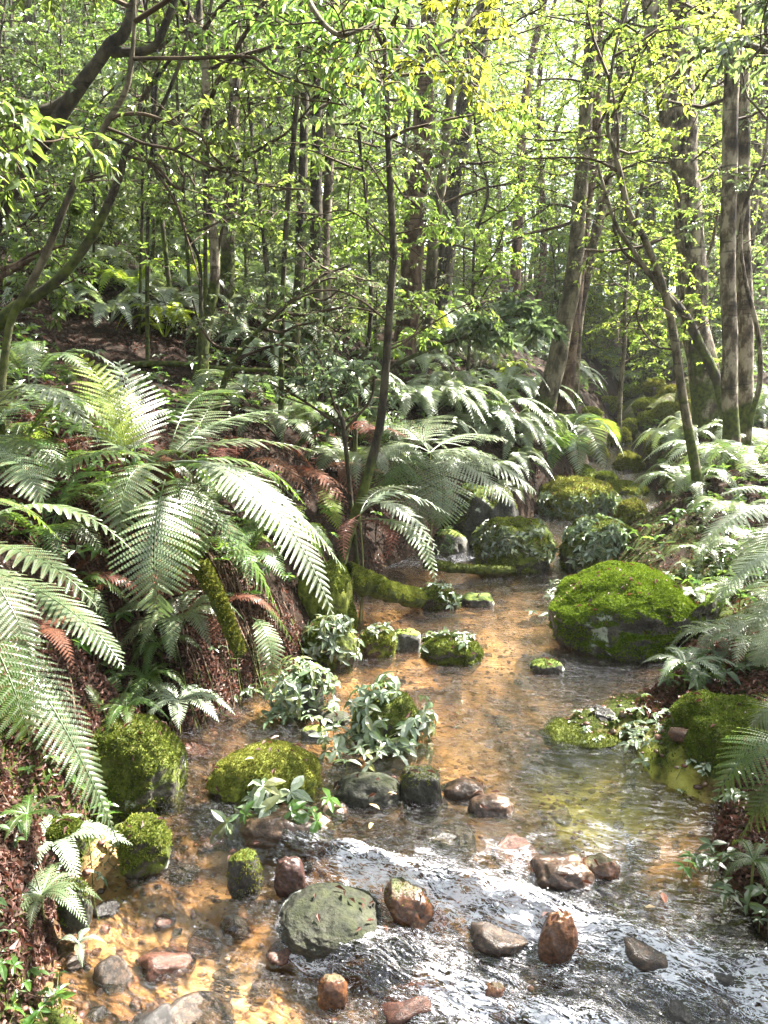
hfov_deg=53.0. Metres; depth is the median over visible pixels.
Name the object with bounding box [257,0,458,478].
sapling
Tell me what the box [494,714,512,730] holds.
cobble
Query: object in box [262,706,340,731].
leafy plant
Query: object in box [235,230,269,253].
fern
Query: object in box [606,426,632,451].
boulder
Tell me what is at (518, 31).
distant forest
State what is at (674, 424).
fern
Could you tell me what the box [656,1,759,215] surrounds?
tree
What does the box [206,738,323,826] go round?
boulder
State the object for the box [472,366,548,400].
fern
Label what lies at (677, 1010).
cobble
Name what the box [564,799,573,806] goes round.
cobble
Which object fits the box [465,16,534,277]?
tree
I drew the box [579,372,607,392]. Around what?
fern
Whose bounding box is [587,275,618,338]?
shrub
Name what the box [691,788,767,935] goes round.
leafy plant
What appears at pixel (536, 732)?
cobble
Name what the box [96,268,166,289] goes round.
fern
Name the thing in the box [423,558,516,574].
log
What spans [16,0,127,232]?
tree
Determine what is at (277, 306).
fern
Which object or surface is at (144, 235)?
fern
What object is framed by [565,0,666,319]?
tree
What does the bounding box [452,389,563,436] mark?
fern
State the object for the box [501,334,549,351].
fern
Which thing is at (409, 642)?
rock
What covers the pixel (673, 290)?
sky
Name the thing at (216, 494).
fern
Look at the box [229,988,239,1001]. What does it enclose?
cobble
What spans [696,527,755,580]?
leafy plant
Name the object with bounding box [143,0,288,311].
sapling
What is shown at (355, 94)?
tree
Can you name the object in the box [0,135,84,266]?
shrub
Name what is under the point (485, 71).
sapling
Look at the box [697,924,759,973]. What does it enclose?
cobble
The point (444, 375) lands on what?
fern
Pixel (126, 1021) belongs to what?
cobble
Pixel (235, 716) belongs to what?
cobble
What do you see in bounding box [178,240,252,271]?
fern
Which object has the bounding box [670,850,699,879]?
leafy plant
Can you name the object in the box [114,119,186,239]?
shrub
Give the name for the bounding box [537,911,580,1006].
rock
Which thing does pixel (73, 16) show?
tree
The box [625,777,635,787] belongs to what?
cobble
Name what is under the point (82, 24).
tree
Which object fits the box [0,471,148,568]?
fern
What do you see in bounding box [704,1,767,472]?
sapling
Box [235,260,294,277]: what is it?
fern
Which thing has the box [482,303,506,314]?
fern
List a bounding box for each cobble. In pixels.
[66,955,86,971]
[85,1005,107,1022]
[89,948,101,958]
[93,900,119,917]
[93,955,133,996]
[119,1019,129,1023]
[125,876,151,887]
[129,1003,172,1023]
[135,945,196,986]
[152,858,177,880]
[154,913,175,928]
[170,842,174,857]
[170,862,199,886]
[171,990,236,1023]
[172,928,181,937]
[184,740,214,762]
[187,928,216,957]
[200,830,228,852]
[200,937,222,962]
[210,975,235,994]
[212,969,227,979]
[220,914,250,942]
[226,713,241,723]
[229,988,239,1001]
[250,982,270,998]
[266,940,290,966]
[299,855,316,870]
[335,754,361,768]
[346,743,360,757]
[378,980,439,1023]
[388,571,404,580]
[398,812,405,820]
[415,764,439,776]
[417,625,425,629]
[417,874,446,897]
[429,823,476,859]
[438,909,449,930]
[441,796,447,809]
[447,911,457,919]
[448,882,472,899]
[449,715,456,720]
[450,677,462,687]
[466,914,533,957]
[478,585,494,592]
[490,834,537,879]
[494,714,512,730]
[513,679,522,684]
[516,620,531,628]
[529,615,545,623]
[530,729,539,735]
[544,749,550,754]
[546,1013,578,1023]
[553,808,571,824]
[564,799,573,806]
[588,921,620,947]
[590,908,604,916]
[593,705,615,720]
[613,820,623,828]
[619,915,689,980]
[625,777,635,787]
[625,839,659,867]
[629,890,650,905]
[632,724,645,737]
[659,981,711,1023]
[668,727,689,742]
[693,952,743,990]
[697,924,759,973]
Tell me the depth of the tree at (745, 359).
7.59 m
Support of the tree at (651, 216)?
on the ground at (664, 781)
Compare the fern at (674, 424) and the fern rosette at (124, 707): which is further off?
the fern at (674, 424)
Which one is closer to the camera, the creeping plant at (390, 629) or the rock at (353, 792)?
the rock at (353, 792)
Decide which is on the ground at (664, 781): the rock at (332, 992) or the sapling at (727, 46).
the sapling at (727, 46)
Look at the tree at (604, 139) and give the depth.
35.04 m
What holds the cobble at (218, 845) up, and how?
on the ground at (664, 781)
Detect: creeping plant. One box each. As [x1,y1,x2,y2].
[260,655,339,738]
[301,614,364,665]
[343,671,437,765]
[359,621,398,645]
[419,626,476,652]
[421,582,461,611]
[435,525,455,552]
[455,483,487,520]
[470,518,558,566]
[536,489,622,519]
[562,513,636,568]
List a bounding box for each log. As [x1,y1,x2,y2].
[129,360,278,371]
[192,558,246,657]
[345,561,427,607]
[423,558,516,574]
[643,376,689,410]
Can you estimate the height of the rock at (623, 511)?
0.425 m
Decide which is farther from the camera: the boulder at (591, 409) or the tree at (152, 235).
the boulder at (591, 409)
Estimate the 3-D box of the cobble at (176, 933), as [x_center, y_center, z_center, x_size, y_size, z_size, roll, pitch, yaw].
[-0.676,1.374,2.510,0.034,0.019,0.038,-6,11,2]
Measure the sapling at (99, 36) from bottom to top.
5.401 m
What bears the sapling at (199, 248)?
on the ground at (664, 781)
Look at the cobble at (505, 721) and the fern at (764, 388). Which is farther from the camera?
the fern at (764, 388)
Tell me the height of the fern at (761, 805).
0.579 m
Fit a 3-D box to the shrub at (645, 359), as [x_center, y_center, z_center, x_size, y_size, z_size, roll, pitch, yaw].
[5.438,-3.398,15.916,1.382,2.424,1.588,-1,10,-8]
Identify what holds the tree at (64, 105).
on the ground at (664, 781)
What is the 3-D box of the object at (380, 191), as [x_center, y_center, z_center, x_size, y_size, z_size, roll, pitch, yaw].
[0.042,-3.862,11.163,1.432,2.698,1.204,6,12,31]
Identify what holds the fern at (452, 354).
on the ground at (664, 781)
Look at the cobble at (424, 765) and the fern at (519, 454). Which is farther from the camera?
the fern at (519, 454)
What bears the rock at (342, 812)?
in the water
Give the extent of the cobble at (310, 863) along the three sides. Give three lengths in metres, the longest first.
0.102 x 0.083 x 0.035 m
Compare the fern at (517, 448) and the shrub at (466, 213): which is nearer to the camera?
the fern at (517, 448)
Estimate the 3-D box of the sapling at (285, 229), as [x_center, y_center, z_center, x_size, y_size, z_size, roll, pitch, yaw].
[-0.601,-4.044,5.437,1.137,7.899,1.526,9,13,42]
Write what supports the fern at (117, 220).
on the ground at (664, 781)
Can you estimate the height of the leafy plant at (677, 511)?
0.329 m
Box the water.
[60,436,767,1023]
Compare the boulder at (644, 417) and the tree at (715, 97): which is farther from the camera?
the tree at (715, 97)
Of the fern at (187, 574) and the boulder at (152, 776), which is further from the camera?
the fern at (187, 574)
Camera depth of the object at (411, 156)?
17.03 m
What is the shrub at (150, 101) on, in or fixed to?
on the ground at (664, 781)
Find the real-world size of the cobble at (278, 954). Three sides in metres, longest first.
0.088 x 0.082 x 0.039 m
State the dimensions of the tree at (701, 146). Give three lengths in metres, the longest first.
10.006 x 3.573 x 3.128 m
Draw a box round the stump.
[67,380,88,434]
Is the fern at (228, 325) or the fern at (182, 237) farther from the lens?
the fern at (182, 237)
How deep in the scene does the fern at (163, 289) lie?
7.11 m
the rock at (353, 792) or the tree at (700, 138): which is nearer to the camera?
the rock at (353, 792)
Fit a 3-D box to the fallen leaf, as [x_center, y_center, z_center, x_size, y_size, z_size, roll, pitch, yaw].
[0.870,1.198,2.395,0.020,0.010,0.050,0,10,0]
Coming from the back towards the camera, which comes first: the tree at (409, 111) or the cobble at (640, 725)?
the tree at (409, 111)
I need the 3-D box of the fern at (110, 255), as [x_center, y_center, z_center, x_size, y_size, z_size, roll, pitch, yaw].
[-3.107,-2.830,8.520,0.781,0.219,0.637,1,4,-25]
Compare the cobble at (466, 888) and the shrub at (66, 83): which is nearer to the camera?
the cobble at (466, 888)
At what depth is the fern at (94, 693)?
3.14 m
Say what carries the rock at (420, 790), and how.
in the water
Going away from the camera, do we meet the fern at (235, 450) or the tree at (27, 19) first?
the fern at (235, 450)
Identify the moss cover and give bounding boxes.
[0,500,767,1023]
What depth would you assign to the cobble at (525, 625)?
5.57 m
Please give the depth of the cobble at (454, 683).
4.57 m
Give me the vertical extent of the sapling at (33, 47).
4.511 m
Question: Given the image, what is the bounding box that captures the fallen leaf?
[661,892,666,903]
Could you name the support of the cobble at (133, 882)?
on the ground at (664, 781)
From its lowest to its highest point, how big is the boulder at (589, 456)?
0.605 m
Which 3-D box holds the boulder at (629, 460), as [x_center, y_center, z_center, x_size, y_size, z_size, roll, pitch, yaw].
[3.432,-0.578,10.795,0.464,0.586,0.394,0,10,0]
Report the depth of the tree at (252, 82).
22.81 m
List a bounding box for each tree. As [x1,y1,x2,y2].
[0,0,141,191]
[0,0,234,233]
[0,0,403,386]
[0,1,268,333]
[1,2,58,100]
[2,0,121,97]
[3,0,64,98]
[3,0,253,221]
[4,0,150,82]
[6,7,94,162]
[21,0,152,105]
[44,0,119,196]
[44,0,226,124]
[68,0,124,62]
[72,0,476,305]
[90,12,216,125]
[109,0,268,209]
[118,0,298,208]
[126,1,250,197]
[143,0,579,358]
[181,0,365,253]
[185,0,456,352]
[192,1,384,235]
[193,6,297,187]
[197,5,291,166]
[207,0,600,373]
[216,3,310,219]
[216,13,298,176]
[217,0,535,563]
[245,0,494,368]
[275,0,622,359]
[285,0,407,260]
[322,0,400,227]
[336,0,393,149]
[338,1,480,261]
[347,0,564,329]
[358,0,444,204]
[362,1,437,221]
[370,12,412,220]
[378,0,461,189]
[381,0,518,225]
[390,1,484,223]
[401,0,499,191]
[409,63,447,209]
[433,0,536,270]
[433,0,546,266]
[434,0,640,300]
[435,12,469,223]
[454,0,550,272]
[464,0,767,439]
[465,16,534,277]
[470,0,767,425]
[481,0,572,293]
[481,45,516,267]
[482,0,616,318]
[495,21,580,290]
[504,0,640,295]
[511,0,759,430]
[512,0,762,430]
[543,0,639,254]
[544,1,642,301]
[546,0,707,346]
[550,5,634,239]
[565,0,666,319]
[568,5,666,320]
[574,19,658,321]
[578,0,718,364]
[579,0,767,471]
[582,0,724,363]
[589,61,663,315]
[591,21,673,324]
[591,75,638,315]
[592,0,753,379]
[592,0,767,445]
[596,0,723,345]
[602,4,767,365]
[612,31,712,317]
[615,0,767,258]
[617,60,715,340]
[624,0,765,347]
[627,0,762,329]
[629,0,721,236]
[629,27,719,191]
[635,2,767,276]
[642,235,721,429]
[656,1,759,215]
[665,2,764,292]
[666,29,721,273]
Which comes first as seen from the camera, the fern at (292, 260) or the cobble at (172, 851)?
the cobble at (172, 851)
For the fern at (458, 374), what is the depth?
8.39 m
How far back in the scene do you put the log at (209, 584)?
3.50 m
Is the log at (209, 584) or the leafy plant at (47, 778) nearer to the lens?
the leafy plant at (47, 778)
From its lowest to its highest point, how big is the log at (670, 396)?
0.924 m
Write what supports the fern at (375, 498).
on the ground at (664, 781)
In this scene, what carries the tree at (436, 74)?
on the ground at (664, 781)
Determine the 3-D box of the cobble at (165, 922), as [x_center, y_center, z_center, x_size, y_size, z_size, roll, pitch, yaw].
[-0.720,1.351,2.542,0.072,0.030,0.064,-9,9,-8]
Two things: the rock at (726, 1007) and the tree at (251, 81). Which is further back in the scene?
the tree at (251, 81)
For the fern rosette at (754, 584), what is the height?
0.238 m
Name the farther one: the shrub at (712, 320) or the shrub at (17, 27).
the shrub at (712, 320)
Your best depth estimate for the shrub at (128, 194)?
8.44 m
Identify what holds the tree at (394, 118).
on the ground at (664, 781)
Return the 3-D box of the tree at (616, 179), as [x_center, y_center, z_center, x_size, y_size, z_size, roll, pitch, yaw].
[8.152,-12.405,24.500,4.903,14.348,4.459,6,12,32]
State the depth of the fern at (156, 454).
3.73 m
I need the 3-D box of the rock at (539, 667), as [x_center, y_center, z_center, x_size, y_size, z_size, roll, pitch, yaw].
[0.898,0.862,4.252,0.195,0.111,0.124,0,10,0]
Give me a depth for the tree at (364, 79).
33.49 m
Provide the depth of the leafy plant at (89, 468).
3.96 m
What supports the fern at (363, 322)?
on the ground at (664, 781)
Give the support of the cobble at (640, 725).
in the water
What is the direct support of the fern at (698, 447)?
on the ground at (664, 781)
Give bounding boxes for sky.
[17,0,767,298]
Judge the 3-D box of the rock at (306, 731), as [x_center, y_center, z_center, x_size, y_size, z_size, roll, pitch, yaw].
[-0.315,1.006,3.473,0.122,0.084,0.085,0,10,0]
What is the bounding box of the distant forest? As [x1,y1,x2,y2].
[8,0,765,319]
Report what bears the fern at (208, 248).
on the ground at (664, 781)
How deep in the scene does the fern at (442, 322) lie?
11.12 m
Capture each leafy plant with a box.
[0,814,26,925]
[0,929,69,1014]
[0,947,75,1023]
[18,728,86,789]
[50,416,257,542]
[86,788,122,827]
[87,822,122,885]
[208,645,270,702]
[209,776,312,844]
[239,787,341,843]
[261,690,311,724]
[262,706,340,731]
[301,378,412,471]
[309,715,416,774]
[525,579,559,622]
[568,708,604,748]
[607,693,670,770]
[654,492,746,535]
[662,561,752,601]
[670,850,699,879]
[676,758,757,809]
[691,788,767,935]
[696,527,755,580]
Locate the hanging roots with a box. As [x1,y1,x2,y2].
[28,519,415,937]
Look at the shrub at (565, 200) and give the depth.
24.64 m
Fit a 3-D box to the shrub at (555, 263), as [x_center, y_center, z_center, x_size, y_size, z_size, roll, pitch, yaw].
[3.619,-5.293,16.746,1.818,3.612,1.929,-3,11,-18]
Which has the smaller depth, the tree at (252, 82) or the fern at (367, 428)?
the fern at (367, 428)
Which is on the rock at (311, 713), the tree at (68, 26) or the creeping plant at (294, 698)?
the creeping plant at (294, 698)
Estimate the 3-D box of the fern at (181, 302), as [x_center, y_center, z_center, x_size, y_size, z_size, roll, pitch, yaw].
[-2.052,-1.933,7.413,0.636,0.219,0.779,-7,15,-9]
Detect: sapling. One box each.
[0,0,37,174]
[0,0,64,254]
[0,0,71,190]
[0,0,367,460]
[0,47,51,289]
[0,87,121,232]
[9,0,15,223]
[11,4,81,204]
[12,0,18,87]
[40,0,114,266]
[59,0,64,195]
[61,0,176,334]
[65,3,292,404]
[68,0,201,359]
[72,0,140,235]
[92,4,140,234]
[99,0,216,334]
[117,230,430,415]
[126,3,233,304]
[138,0,191,230]
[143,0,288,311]
[159,2,222,254]
[166,1,314,393]
[211,0,472,130]
[216,4,287,304]
[250,0,366,448]
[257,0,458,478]
[263,4,350,338]
[294,286,569,449]
[309,0,545,137]
[393,70,560,385]
[467,0,754,505]
[558,52,723,456]
[602,0,767,130]
[674,0,767,96]
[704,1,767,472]
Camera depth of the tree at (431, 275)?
8.38 m
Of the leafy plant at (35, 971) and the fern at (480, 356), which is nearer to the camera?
the leafy plant at (35, 971)
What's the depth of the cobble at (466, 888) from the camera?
2.71 m
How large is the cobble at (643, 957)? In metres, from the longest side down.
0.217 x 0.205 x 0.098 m
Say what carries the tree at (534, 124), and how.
on the ground at (664, 781)
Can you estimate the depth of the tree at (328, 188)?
7.46 m
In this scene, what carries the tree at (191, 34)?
on the ground at (664, 781)
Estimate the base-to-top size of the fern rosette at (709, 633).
0.178 m
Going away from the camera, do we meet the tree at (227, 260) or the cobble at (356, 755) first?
the cobble at (356, 755)
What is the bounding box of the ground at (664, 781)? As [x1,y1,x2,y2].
[0,95,767,1023]
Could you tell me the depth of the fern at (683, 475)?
6.74 m
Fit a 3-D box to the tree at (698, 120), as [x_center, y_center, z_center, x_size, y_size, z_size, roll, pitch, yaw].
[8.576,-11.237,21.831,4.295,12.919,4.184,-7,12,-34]
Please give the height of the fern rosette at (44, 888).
0.140 m
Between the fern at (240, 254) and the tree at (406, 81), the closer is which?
the fern at (240, 254)
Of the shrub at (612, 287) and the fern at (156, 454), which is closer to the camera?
the fern at (156, 454)
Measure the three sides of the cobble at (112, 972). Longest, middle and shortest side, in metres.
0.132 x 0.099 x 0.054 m
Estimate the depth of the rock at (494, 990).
2.18 m
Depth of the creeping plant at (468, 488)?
7.14 m
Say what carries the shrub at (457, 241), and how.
on the ground at (664, 781)
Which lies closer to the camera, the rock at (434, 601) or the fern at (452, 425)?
the rock at (434, 601)
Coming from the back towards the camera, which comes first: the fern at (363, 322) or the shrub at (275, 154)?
the shrub at (275, 154)
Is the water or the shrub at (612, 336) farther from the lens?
the shrub at (612, 336)
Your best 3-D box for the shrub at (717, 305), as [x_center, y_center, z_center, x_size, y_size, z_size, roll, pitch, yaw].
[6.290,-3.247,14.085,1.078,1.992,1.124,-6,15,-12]
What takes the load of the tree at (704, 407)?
on the ground at (664, 781)
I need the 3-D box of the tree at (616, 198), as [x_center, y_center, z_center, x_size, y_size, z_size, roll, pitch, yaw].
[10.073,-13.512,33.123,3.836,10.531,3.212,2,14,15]
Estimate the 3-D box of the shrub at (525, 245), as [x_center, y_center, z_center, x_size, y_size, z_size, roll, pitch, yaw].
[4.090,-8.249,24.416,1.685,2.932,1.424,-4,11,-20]
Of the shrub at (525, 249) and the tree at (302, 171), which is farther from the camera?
the shrub at (525, 249)
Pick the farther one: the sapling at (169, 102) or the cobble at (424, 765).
the sapling at (169, 102)
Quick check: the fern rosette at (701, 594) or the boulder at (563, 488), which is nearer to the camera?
the fern rosette at (701, 594)
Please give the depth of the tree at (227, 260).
8.15 m
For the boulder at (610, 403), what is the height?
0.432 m
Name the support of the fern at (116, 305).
on the ground at (664, 781)
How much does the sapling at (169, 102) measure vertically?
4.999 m
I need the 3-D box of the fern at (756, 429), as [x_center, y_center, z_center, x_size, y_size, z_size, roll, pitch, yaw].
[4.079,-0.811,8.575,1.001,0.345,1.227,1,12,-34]
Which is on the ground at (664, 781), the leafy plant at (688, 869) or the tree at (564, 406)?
the tree at (564, 406)
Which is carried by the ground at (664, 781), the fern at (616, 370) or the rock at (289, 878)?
the fern at (616, 370)
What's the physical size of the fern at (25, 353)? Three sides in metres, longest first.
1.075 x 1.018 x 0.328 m
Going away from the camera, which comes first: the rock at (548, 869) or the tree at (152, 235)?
the rock at (548, 869)
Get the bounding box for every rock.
[45,814,86,860]
[54,876,92,933]
[115,811,172,878]
[226,847,263,903]
[237,804,334,859]
[274,856,305,899]
[276,881,383,966]
[280,674,325,733]
[300,725,327,744]
[316,801,347,825]
[317,972,347,1016]
[319,711,349,727]
[334,772,401,818]
[359,623,397,669]
[383,875,439,942]
[395,628,420,661]
[399,764,441,823]
[419,631,483,674]
[421,584,456,618]
[434,529,469,563]
[443,778,483,805]
[459,592,493,611]
[467,793,514,823]
[483,981,505,1010]
[528,853,594,912]
[529,657,563,678]
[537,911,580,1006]
[539,715,625,755]
[582,853,621,895]
[615,496,648,523]
[626,510,646,525]
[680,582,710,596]
[706,993,740,1023]
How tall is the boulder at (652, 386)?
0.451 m
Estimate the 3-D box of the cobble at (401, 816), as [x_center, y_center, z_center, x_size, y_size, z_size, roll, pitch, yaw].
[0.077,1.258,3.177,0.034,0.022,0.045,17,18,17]
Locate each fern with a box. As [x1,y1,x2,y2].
[0,340,137,390]
[0,384,99,507]
[0,393,134,484]
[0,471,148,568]
[0,498,132,844]
[0,616,104,674]
[0,681,54,724]
[1,259,129,308]
[8,225,48,239]
[9,204,83,234]
[11,241,92,274]
[14,354,344,619]
[37,571,129,628]
[40,553,147,627]
[52,290,179,333]
[54,210,133,242]
[54,450,221,540]
[56,238,138,273]
[63,210,155,239]
[78,258,191,293]
[79,562,197,613]
[84,674,132,712]
[91,245,136,268]
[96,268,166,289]
[107,590,243,658]
[109,277,256,326]
[116,301,198,338]
[118,227,189,252]
[125,230,220,262]
[129,614,201,672]
[142,298,197,322]
[143,227,243,266]
[162,250,220,275]
[162,269,228,292]
[166,306,277,348]
[171,233,243,272]
[177,236,239,257]
[177,593,284,646]
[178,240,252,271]
[185,466,291,550]
[186,369,295,410]
[190,511,325,587]
[200,436,315,498]
[209,327,324,374]
[219,276,293,304]
[232,294,276,307]
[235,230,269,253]
[235,257,294,285]
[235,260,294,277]
[235,401,354,446]
[236,269,308,294]
[242,506,334,557]
[247,464,351,512]
[248,301,335,330]
[248,598,294,689]
[262,319,338,347]
[267,380,348,428]
[270,254,308,275]
[273,295,332,315]
[300,418,421,455]
[301,457,384,528]
[304,436,424,488]
[305,355,413,402]
[327,405,394,434]
[332,299,366,325]
[334,327,410,373]
[335,484,449,627]
[337,310,393,332]
[337,378,421,404]
[346,414,414,446]
[357,286,423,306]
[358,415,535,558]
[363,378,446,417]
[367,437,451,481]
[373,305,445,325]
[374,382,463,414]
[379,384,499,427]
[405,353,458,372]
[406,371,520,420]
[416,335,475,359]
[417,310,491,349]
[421,447,499,471]
[422,300,469,317]
[422,303,466,323]
[424,419,476,440]
[428,369,489,393]
[434,379,500,407]
[441,341,529,373]
[445,340,492,361]
[445,408,537,445]
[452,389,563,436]
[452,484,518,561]
[457,389,528,430]
[458,308,495,316]
[468,284,500,301]
[470,461,531,478]
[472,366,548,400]
[481,407,554,444]
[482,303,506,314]
[482,447,552,482]
[485,480,531,503]
[487,358,534,375]
[489,297,530,309]
[489,417,566,459]
[500,332,547,357]
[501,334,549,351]
[505,412,580,445]
[508,446,544,462]
[509,376,586,412]
[524,340,550,350]
[528,345,550,359]
[542,413,623,473]
[544,361,607,385]
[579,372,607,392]
[609,367,644,381]
[623,463,743,504]
[634,425,718,451]
[641,439,720,468]
[655,356,687,373]
[656,411,691,433]
[662,436,767,480]
[678,496,767,528]
[683,419,767,443]
[683,524,767,582]
[695,462,767,570]
[701,429,767,456]
[710,408,767,428]
[712,693,767,846]
[713,532,767,666]
[753,390,767,417]
[753,406,767,427]
[754,359,767,375]
[754,386,767,410]
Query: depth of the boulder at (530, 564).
6.40 m
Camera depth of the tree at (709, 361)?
8.96 m
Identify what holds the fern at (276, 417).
on the ground at (664, 781)
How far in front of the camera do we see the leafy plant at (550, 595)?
5.41 m
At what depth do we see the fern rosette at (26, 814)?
2.49 m
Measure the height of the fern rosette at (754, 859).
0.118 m
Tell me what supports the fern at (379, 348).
on the ground at (664, 781)
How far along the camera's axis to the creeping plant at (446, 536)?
6.82 m
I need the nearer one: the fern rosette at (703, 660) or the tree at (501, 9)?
the fern rosette at (703, 660)
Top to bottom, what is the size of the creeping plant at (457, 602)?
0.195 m
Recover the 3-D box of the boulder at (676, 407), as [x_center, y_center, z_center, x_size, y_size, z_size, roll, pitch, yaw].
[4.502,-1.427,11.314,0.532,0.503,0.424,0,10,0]
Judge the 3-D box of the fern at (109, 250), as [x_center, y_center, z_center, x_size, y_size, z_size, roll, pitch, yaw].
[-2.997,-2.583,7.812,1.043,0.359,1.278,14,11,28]
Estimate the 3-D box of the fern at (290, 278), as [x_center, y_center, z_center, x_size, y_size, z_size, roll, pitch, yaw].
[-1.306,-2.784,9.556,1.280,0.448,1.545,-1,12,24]
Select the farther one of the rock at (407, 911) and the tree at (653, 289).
the tree at (653, 289)
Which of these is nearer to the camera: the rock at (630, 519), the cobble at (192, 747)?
the cobble at (192, 747)
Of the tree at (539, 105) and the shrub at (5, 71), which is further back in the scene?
the tree at (539, 105)
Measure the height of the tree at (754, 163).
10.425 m
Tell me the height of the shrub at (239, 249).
2.739 m
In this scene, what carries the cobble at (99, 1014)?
on the ground at (664, 781)
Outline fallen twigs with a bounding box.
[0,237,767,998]
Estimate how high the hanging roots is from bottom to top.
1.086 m
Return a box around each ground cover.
[0,229,767,701]
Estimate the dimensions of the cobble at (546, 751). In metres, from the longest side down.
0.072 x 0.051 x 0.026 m
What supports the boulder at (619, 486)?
on the ground at (664, 781)
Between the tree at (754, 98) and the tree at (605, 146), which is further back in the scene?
the tree at (605, 146)
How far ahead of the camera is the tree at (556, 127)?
26.20 m
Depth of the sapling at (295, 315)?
5.80 m
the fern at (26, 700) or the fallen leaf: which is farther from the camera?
the fern at (26, 700)
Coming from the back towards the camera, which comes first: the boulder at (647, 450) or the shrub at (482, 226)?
the shrub at (482, 226)
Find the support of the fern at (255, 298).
on the ground at (664, 781)
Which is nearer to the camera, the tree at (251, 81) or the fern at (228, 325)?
the fern at (228, 325)
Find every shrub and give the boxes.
[0,0,69,205]
[0,6,74,241]
[0,57,59,264]
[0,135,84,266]
[0,148,183,331]
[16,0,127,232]
[16,12,112,204]
[37,65,157,253]
[40,54,83,189]
[41,96,139,291]
[47,59,117,204]
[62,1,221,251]
[74,96,118,200]
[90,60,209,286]
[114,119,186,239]
[117,62,187,206]
[118,72,220,267]
[132,0,268,226]
[157,53,263,239]
[164,159,223,244]
[187,60,305,293]
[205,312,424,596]
[215,168,301,327]
[237,160,259,220]
[238,148,309,274]
[244,102,308,240]
[264,66,384,265]
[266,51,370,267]
[305,163,365,273]
[306,207,385,328]
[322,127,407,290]
[331,217,413,350]
[346,154,384,258]
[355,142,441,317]
[369,152,401,255]
[375,210,426,298]
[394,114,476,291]
[422,207,470,281]
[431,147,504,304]
[454,189,506,275]
[454,204,473,276]
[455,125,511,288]
[455,170,478,263]
[488,207,535,287]
[500,205,544,299]
[512,181,593,340]
[523,178,571,288]
[523,218,596,316]
[533,225,601,306]
[537,229,568,313]
[544,230,606,303]
[549,213,610,336]
[561,256,616,340]
[581,261,628,361]
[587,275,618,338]
[588,305,622,367]
[593,221,635,330]
[607,288,682,392]
[613,189,685,373]
[616,228,684,377]
[664,236,767,374]
[665,244,721,357]
[710,296,757,356]
[753,223,767,347]
[763,293,767,357]
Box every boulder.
[90,712,188,822]
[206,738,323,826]
[297,558,358,634]
[303,616,359,682]
[351,687,420,771]
[474,515,552,592]
[538,475,619,530]
[548,560,726,674]
[558,516,633,578]
[574,463,595,476]
[581,405,604,426]
[585,438,608,467]
[592,470,617,480]
[601,396,617,415]
[605,478,650,499]
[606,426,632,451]
[612,450,645,479]
[622,384,641,402]
[622,417,637,433]
[631,397,655,415]
[635,409,652,433]
[641,378,666,396]
[643,431,678,457]
[651,400,676,426]
[655,383,689,401]
[669,689,767,765]
[672,398,691,422]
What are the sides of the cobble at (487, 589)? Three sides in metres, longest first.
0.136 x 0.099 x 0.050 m
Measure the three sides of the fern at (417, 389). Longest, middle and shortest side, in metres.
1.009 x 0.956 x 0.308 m
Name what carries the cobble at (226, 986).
on the ground at (664, 781)
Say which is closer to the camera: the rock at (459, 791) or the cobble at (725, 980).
the cobble at (725, 980)
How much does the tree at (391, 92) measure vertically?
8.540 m
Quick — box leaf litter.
[0,223,767,1023]
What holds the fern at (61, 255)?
on the ground at (664, 781)
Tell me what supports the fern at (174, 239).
on the ground at (664, 781)
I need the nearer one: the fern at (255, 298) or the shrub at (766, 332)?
the fern at (255, 298)
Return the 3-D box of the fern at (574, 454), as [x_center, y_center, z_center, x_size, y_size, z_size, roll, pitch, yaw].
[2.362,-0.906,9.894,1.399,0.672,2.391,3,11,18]
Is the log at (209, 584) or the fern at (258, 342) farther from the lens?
the fern at (258, 342)
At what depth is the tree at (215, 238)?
6.18 m
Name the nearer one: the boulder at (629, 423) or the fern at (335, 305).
the fern at (335, 305)
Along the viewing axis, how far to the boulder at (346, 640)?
4.28 m
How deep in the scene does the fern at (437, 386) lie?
7.54 m
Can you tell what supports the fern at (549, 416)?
on the ground at (664, 781)
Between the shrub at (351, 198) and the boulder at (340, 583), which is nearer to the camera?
the boulder at (340, 583)
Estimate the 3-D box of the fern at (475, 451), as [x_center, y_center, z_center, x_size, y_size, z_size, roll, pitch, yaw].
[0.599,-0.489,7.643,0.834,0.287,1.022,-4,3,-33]
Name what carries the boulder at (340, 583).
on the ground at (664, 781)
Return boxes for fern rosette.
[0,794,62,840]
[18,862,101,928]
[33,813,130,877]
[57,928,106,966]
[97,692,168,734]
[112,662,186,713]
[134,682,232,739]
[641,646,746,689]
[664,541,742,575]
[665,621,758,657]
[677,618,767,673]
[682,585,733,609]
[683,576,767,617]
[712,839,767,889]
[715,607,767,658]
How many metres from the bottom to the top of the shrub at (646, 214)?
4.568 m
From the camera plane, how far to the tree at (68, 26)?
19.29 m
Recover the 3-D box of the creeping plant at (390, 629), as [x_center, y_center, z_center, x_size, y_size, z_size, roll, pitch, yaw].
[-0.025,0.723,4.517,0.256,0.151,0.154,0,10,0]
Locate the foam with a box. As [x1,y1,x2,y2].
[330,841,766,1023]
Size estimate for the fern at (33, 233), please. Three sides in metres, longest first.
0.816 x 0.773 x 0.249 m
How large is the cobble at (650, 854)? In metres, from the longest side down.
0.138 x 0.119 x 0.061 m
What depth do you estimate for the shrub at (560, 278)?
18.62 m
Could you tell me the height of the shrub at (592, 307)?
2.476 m

